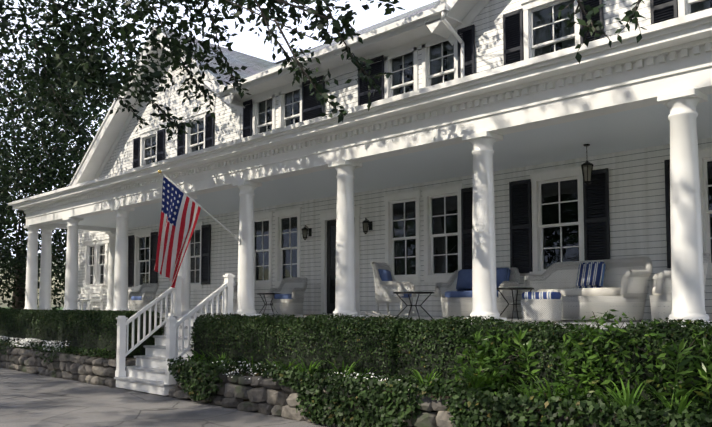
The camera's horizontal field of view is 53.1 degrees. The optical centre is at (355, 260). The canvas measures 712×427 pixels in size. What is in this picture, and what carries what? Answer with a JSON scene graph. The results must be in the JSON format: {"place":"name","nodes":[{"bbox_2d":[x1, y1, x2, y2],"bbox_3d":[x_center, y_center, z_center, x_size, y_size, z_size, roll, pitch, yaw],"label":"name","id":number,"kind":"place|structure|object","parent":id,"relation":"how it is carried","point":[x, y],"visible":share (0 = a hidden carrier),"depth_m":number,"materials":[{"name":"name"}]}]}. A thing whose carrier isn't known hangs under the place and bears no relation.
{"place":"outdoors","nodes":[
{"label":"outdoors","id":0,"kind":"place"},
{"bbox_2d":[0,261,65,306],"label":"sky","id":1,"kind":"structure","parent":0,"point":[3,305],"materials":[{"name":"white"}]},
{"bbox_2d":[0,368,328,426],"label":"driveway asphalt","id":2,"kind":"structure","parent":0,"point":[32,399],"depth_m":11.55,"materials":[{"name":"grey asphalt"}]},
{"bbox_2d":[114,326,193,395],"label":"porch steps","id":3,"kind":"structure","parent":2,"relation":"on","point":[146,373],"depth_m":14.19,"materials":[{"name":"white wood"}]},
{"bbox_2d":[0,0,404,281],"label":"tree","id":4,"kind":"object","parent":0,"point":[144,8],"depth_m":13.43,"materials":[{"name":"green plant"}]},
{"bbox_2d":[31,44,86,141],"bbox_3d":[-6.075,-3.403,14.680,1.055,1.960,0.803,3,-5,-45],"label":"twig","id":5,"kind":"object","parent":4,"relation":"attached to","point":[74,131],"depth_m":14.63,"materials":[{"name":"green plant"}]},
{"bbox_2d":[80,40,148,132],"bbox_3d":[-4.890,-3.645,14.461,1.475,1.970,0.557,1,-4,-18],"label":"twig","id":6,"kind":"object","parent":4,"relation":"attached to","point":[133,110],"depth_m":14.42,"materials":[{"name":"green plant"}]},
{"bbox_2d":[114,43,200,142],"bbox_3d":[-3.798,-3.156,13.695,1.553,1.826,0.695,0,-4,-4],"label":"twig","id":7,"kind":"object","parent":4,"relation":"attached to","point":[163,117],"depth_m":13.62,"materials":[{"name":"green plant"}]},
{"bbox_2d":[149,5,220,123],"bbox_3d":[-3.199,-3.779,13.396,1.158,2.348,0.903,3,-5,-45],"label":"twig","id":8,"kind":"object","parent":4,"relation":"attached to","point":[201,87],"depth_m":13.42,"materials":[{"name":"green plant"}]},
{"bbox_2d":[199,0,250,98],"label":"twig","id":9,"kind":"object","parent":4,"relation":"attached to","point":[229,71],"depth_m":12.42,"materials":[{"name":"green plant"}]},
{"bbox_2d":[255,0,317,85],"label":"twig","id":10,"kind":"object","parent":4,"relation":"attached to","point":[271,34],"depth_m":10.39,"materials":[{"name":"green plant"}]},
{"bbox_2d":[274,19,348,122],"bbox_3d":[-0.534,-2.447,9.356,0.568,1.351,0.993,20,-21,-80],"label":"twig","id":11,"kind":"object","parent":4,"relation":"attached to","point":[321,99],"depth_m":9.29,"materials":[{"name":"green plant"}]},
{"bbox_2d":[318,1,393,110],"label":"twig","id":12,"kind":"object","parent":4,"relation":"attached to","point":[361,74],"depth_m":9.83,"materials":[{"name":"green plant"}]},
{"bbox_2d":[0,0,436,257],"bbox_3d":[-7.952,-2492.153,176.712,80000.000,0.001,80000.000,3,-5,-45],"label":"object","id":13,"kind":"structure","parent":0,"point":[246,41],"depth_m":6415.52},
{"bbox_2d":[219,282,237,312],"bbox_3d":[-3.100,0.909,18.292,0.730,0.874,0.839,2,-4,-28],"label":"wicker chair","id":14,"kind":"object","parent":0,"point":[234,296],"visible":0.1,"depth_m":17.96,"materials":[{"name":"white wicker"}]},
{"bbox_2d":[268,277,307,313],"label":"wicker chair","id":15,"kind":"object","parent":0,"point":[294,296],"depth_m":16.71,"materials":[{"name":"white wicker"}]},
{"bbox_2d":[3,345,700,426],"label":"planting bed soil","id":16,"kind":"structure","parent":0,"point":[446,396],"depth_m":10.88,"materials":[{"name":"brown soil"}]},
{"bbox_2d":[0,336,68,351],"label":"white flowers","id":17,"kind":"object","parent":16,"relation":"on","point":[35,341],"visible":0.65,"depth_m":18.14,"materials":[{"name":"white plant"}]},
{"bbox_2d":[0,339,136,358],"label":"groundcover","id":18,"kind":"object","parent":16,"relation":"on","point":[80,352],"visible":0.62,"depth_m":16.16,"materials":[{"name":"green plant"}]},
{"bbox_2d":[0,308,163,357],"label":"hedge","id":19,"kind":"object","parent":16,"relation":"on","point":[27,315],"depth_m":16.77,"materials":[{"name":"green plant"}]},
{"bbox_2d":[187,358,408,389],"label":"white flowers","id":20,"kind":"object","parent":16,"relation":"on","point":[279,367],"visible":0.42,"depth_m":11.34,"materials":[{"name":"white plant"}]},
{"bbox_2d":[190,313,428,386],"bbox_3d":[-0.925,1.366,11.767,1.132,1.014,5.046,3,-5,-45],"label":"hedge","id":21,"kind":"object","parent":16,"relation":"on","point":[308,320],"depth_m":11.04,"materials":[{"name":"green plant"}]},
{"bbox_2d":[0,339,704,420],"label":"perennial strap leaves","id":22,"kind":"object","parent":16,"relation":"on","point":[627,396],"visible":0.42,"depth_m":7.86,"materials":[{"name":"green plant"}]},
{"bbox_2d":[77,0,711,320],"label":"house siding","id":23,"kind":"object","parent":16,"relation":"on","point":[637,210],"visible":0.15,"depth_m":15.26,"materials":[{"name":"white wood"}]},
{"bbox_2d":[161,0,438,85],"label":"roof shingles","id":24,"kind":"object","parent":23,"relation":"on","point":[254,65],"visible":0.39,"depth_m":21.98,"materials":[{"name":"grey"}]},
{"bbox_2d":[302,225,311,239],"bbox_3d":[-1.202,-0.684,17.401,0.230,0.366,0.230,0,-4,0],"label":"wall lantern","id":25,"kind":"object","parent":23,"relation":"attached to","point":[306,232],"depth_m":17.31,"materials":[{"name":"black metal"}]},
{"bbox_2d":[327,217,354,313],"bbox_3d":[-0.350,0.130,16.689,0.085,2.225,1.000,3,-5,-45],"label":"screen door","id":26,"kind":"structure","parent":23,"relation":"attached to","point":[331,250],"depth_m":16.95,"materials":[{"name":"black wood"}]},
{"bbox_2d":[362,218,371,233],"bbox_3d":[0.254,-0.773,15.947,0.230,0.366,0.230,0,-4,0],"label":"wall lantern","id":27,"kind":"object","parent":23,"relation":"attached to","point":[366,222],"depth_m":15.86,"materials":[{"name":"black metal"}]},
{"bbox_2d":[69,0,711,314],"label":"house trim","id":28,"kind":"structure","parent":23,"relation":"attached to","point":[424,31],"depth_m":15.73,"materials":[{"name":"white wood"}]},
{"bbox_2d":[89,0,711,284],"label":"window glass","id":29,"kind":"object","parent":23,"relation":"attached to","point":[568,210],"visible":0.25,"depth_m":14.83,"materials":[{"name":"black glass"}]},
{"bbox_2d":[128,0,677,286],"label":"shutters","id":30,"kind":"object","parent":23,"relation":"attached to","point":[596,219],"visible":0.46,"depth_m":13.48,"materials":[{"name":"black wood"}]},
{"bbox_2d":[441,11,464,76],"bbox_3d":[1.931,-3.817,14.123,0.632,2.160,0.078,3,-5,-40],"label":"downspout","id":31,"kind":"object","parent":23,"relation":"attached to","point":[452,30],"visible":0.67,"depth_m":14.25,"materials":[{"name":"white metal"}]},
{"bbox_2d":[176,355,711,425],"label":"groundcover","id":32,"kind":"object","parent":16,"relation":"on","point":[650,404],"visible":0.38,"depth_m":8.85,"materials":[{"name":"green plant"}]},
{"bbox_2d":[391,315,711,419],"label":"hedge","id":33,"kind":"object","parent":16,"relation":"on","point":[487,323],"depth_m":8.21,"materials":[{"name":"green plant"}]},
{"bbox_2d":[398,309,711,409],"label":"shrubs","id":34,"kind":"object","parent":16,"relation":"on","point":[611,361],"depth_m":7.56,"materials":[{"name":"green plant"}]},
{"bbox_2d":[467,328,711,423],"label":"leafy plants","id":35,"kind":"object","parent":16,"relation":"on","point":[703,371],"depth_m":7.66,"materials":[{"name":"green plant"}]},
{"bbox_2d":[58,94,711,227],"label":"porch ceiling","id":36,"kind":"structure","parent":0,"point":[642,127],"depth_m":12.62,"materials":[{"name":"white wood"}]},
{"bbox_2d":[581,144,592,185],"bbox_3d":[3.706,-1.530,11.418,0.191,0.675,0.220,3,-5,-45],"label":"hanging lantern","id":37,"kind":"object","parent":36,"relation":"hanging from","point":[587,167],"visible":1,"depth_m":11.36,"materials":[{"name":"black metal"}]},
{"bbox_2d":[162,318,607,336],"bbox_3d":[-0.080,1.582,13.938,3.330,0.860,26.200,3,-5,-45],"label":"porch skirt","id":38,"kind":"object","parent":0,"point":[191,322],"depth_m":15.09,"materials":[{"name":"white wood"}]},
{"bbox_2d":[550,0,611,63],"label":"twig","id":39,"kind":"object","parent":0,"point":[597,25],"depth_m":6.13,"materials":[{"name":"green plant"}]},
{"bbox_2d":[614,0,646,43],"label":"twig","id":40,"kind":"object","parent":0,"point":[628,13],"depth_m":6.55,"materials":[{"name":"green plant"}]},
{"label":"lawn","id":41,"kind":"structure","parent":0,"visible":0},
{"bbox_2d":[0,20,126,309],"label":"tree","id":42,"kind":"object","parent":41,"relation":"on","point":[53,159],"depth_m":29.05,"materials":[{"name":"green plant"}]},
{"bbox_2d":[0,0,139,275],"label":"tree","id":43,"kind":"object","parent":41,"relation":"on","point":[108,73],"depth_m":36.85,"materials":[{"name":"green plant"}]},
{"bbox_2d":[0,346,675,426],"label":"stone retaining wall","id":44,"kind":"structure","parent":41,"relation":"on","point":[267,396],"depth_m":11.49,"materials":[{"name":"grey stone"}]},
{"bbox_2d":[0,341,68,364],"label":"trailing plants","id":45,"kind":"object","parent":44,"relation":"attached to","point":[51,361],"visible":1,"depth_m":16.79,"materials":[{"name":"green plant"}]},
{"bbox_2d":[167,358,300,401],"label":"trailing plants","id":46,"kind":"object","parent":44,"relation":"on","point":[191,367],"visible":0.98,"depth_m":12.05,"materials":[{"name":"green plant"}]},
{"bbox_2d":[295,371,711,426],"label":"trailing plants","id":47,"kind":"object","parent":44,"relation":"on","point":[584,409],"visible":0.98,"depth_m":8.28,"materials":[{"name":"green plant"}]},
{"bbox_3d":[0.001,1.612,13.947,3.200,0.900,26.100,3,-5,-45],"label":"porch","id":48,"kind":"object","parent":41,"relation":"on","visible":0},
{"bbox_2d":[78,273,234,384],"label":"stair railings","id":49,"kind":"object","parent":48,"relation":"on","point":[173,323],"visible":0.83,"depth_m":14.54,"materials":[{"name":"white wood"}]},
{"bbox_2d":[157,312,708,329],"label":"porch deck","id":50,"kind":"structure","parent":48,"relation":"on","point":[520,319],"depth_m":11.35,"materials":[{"name":"grey wood"}]},
{"bbox_2d":[128,283,158,311],"bbox_3d":[-6.443,1.113,21.632,0.839,0.874,0.729,-2,-4,33],"label":"wicker chair","id":51,"kind":"object","parent":50,"relation":"on","point":[144,300],"visible":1,"depth_m":21.49,"materials":[{"name":"white wicker"}]},
{"bbox_2d":[257,293,280,314],"bbox_3d":[-2.073,1.034,16.912,0.560,0.524,0.560,3,-5,-45],"label":"glass table","id":52,"kind":"object","parent":50,"relation":"on","point":[264,294],"visible":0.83,"depth_m":16.82,"materials":[{"name":"black metal"}]},
{"bbox_2d":[24,88,711,326],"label":"porch columns","id":53,"kind":"structure","parent":50,"relation":"on","point":[687,279],"depth_m":10.22,"materials":[{"name":"white wood"}]},
{"bbox_2d":[158,170,240,243],"bbox_3d":[-2.961,-1.000,13.635,1.802,1.277,0.070,3,-5,-41],"label":"flag pole","id":54,"kind":"object","parent":53,"relation":"attached to","point":[223,226],"visible":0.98,"depth_m":13.65,"materials":[{"name":"white metal"}]},
{"bbox_2d":[154,176,200,287],"bbox_3d":[-3.350,-0.531,13.312,0.958,2.082,0.303,3,-5,-45],"label":"us flag","id":55,"kind":"object","parent":54,"relation":"attached to","point":[180,211],"visible":1,"depth_m":13.26,"materials":[{"name":"fabric"}]},
{"bbox_2d":[8,8,711,231],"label":"porch entablature","id":56,"kind":"structure","parent":53,"relation":"on","point":[603,77],"depth_m":10.51,"materials":[{"name":"white wood"}]},
{"bbox_2d":[362,261,423,316],"bbox_3d":[0.695,0.545,13.443,1.066,1.059,0.839,-2,-4,25],"label":"rocking chair","id":57,"kind":"object","parent":50,"relation":"on","point":[386,282],"visible":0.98,"depth_m":13.24,"materials":[{"name":"white wicker"}]},
{"bbox_2d":[393,291,433,318],"bbox_3d":[0.981,0.765,12.096,0.700,0.475,0.700,3,-5,-45],"label":"glass table","id":58,"kind":"object","parent":50,"relation":"on","point":[414,292],"visible":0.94,"depth_m":12.01,"materials":[{"name":"black metal"}]},
{"bbox_2d":[434,267,519,316],"bbox_3d":[2.233,0.578,13.041,0.809,0.894,1.629,3,-5,-45],"label":"wicker loveseat","id":59,"kind":"object","parent":50,"relation":"on","point":[505,277],"visible":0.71,"depth_m":12.91,"materials":[{"name":"white wicker"}]},
{"bbox_2d":[497,287,533,320],"bbox_3d":[2.518,0.689,11.269,0.600,0.524,0.600,3,-5,-45],"label":"glass table","id":60,"kind":"object","parent":50,"relation":"on","point":[516,288],"visible":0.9,"depth_m":11.18,"materials":[{"name":"black metal"}]},
{"bbox_2d":[521,292,562,320],"bbox_3d":[2.676,0.653,10.262,0.550,0.405,0.450,-2,-4,33],"label":"wicker ottoman","id":61,"kind":"object","parent":50,"relation":"on","point":[545,306],"visible":1,"depth_m":10.07,"materials":[{"name":"white wicker"}]},
{"bbox_2d":[523,257,652,319],"bbox_3d":[3.567,0.433,11.003,0.909,0.934,2.129,2,-4,-32],"label":"wicker sofa","id":62,"kind":"object","parent":50,"relation":"on","point":[589,280],"visible":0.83,"depth_m":10.78,"materials":[{"name":"white wicker"}]},
{"bbox_2d":[649,252,710,320],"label":"wicker chair","id":63,"kind":"object","parent":50,"relation":"on","point":[660,290],"visible":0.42,"depth_m":9.50,"materials":[{"name":"white wicker"}]}
]}

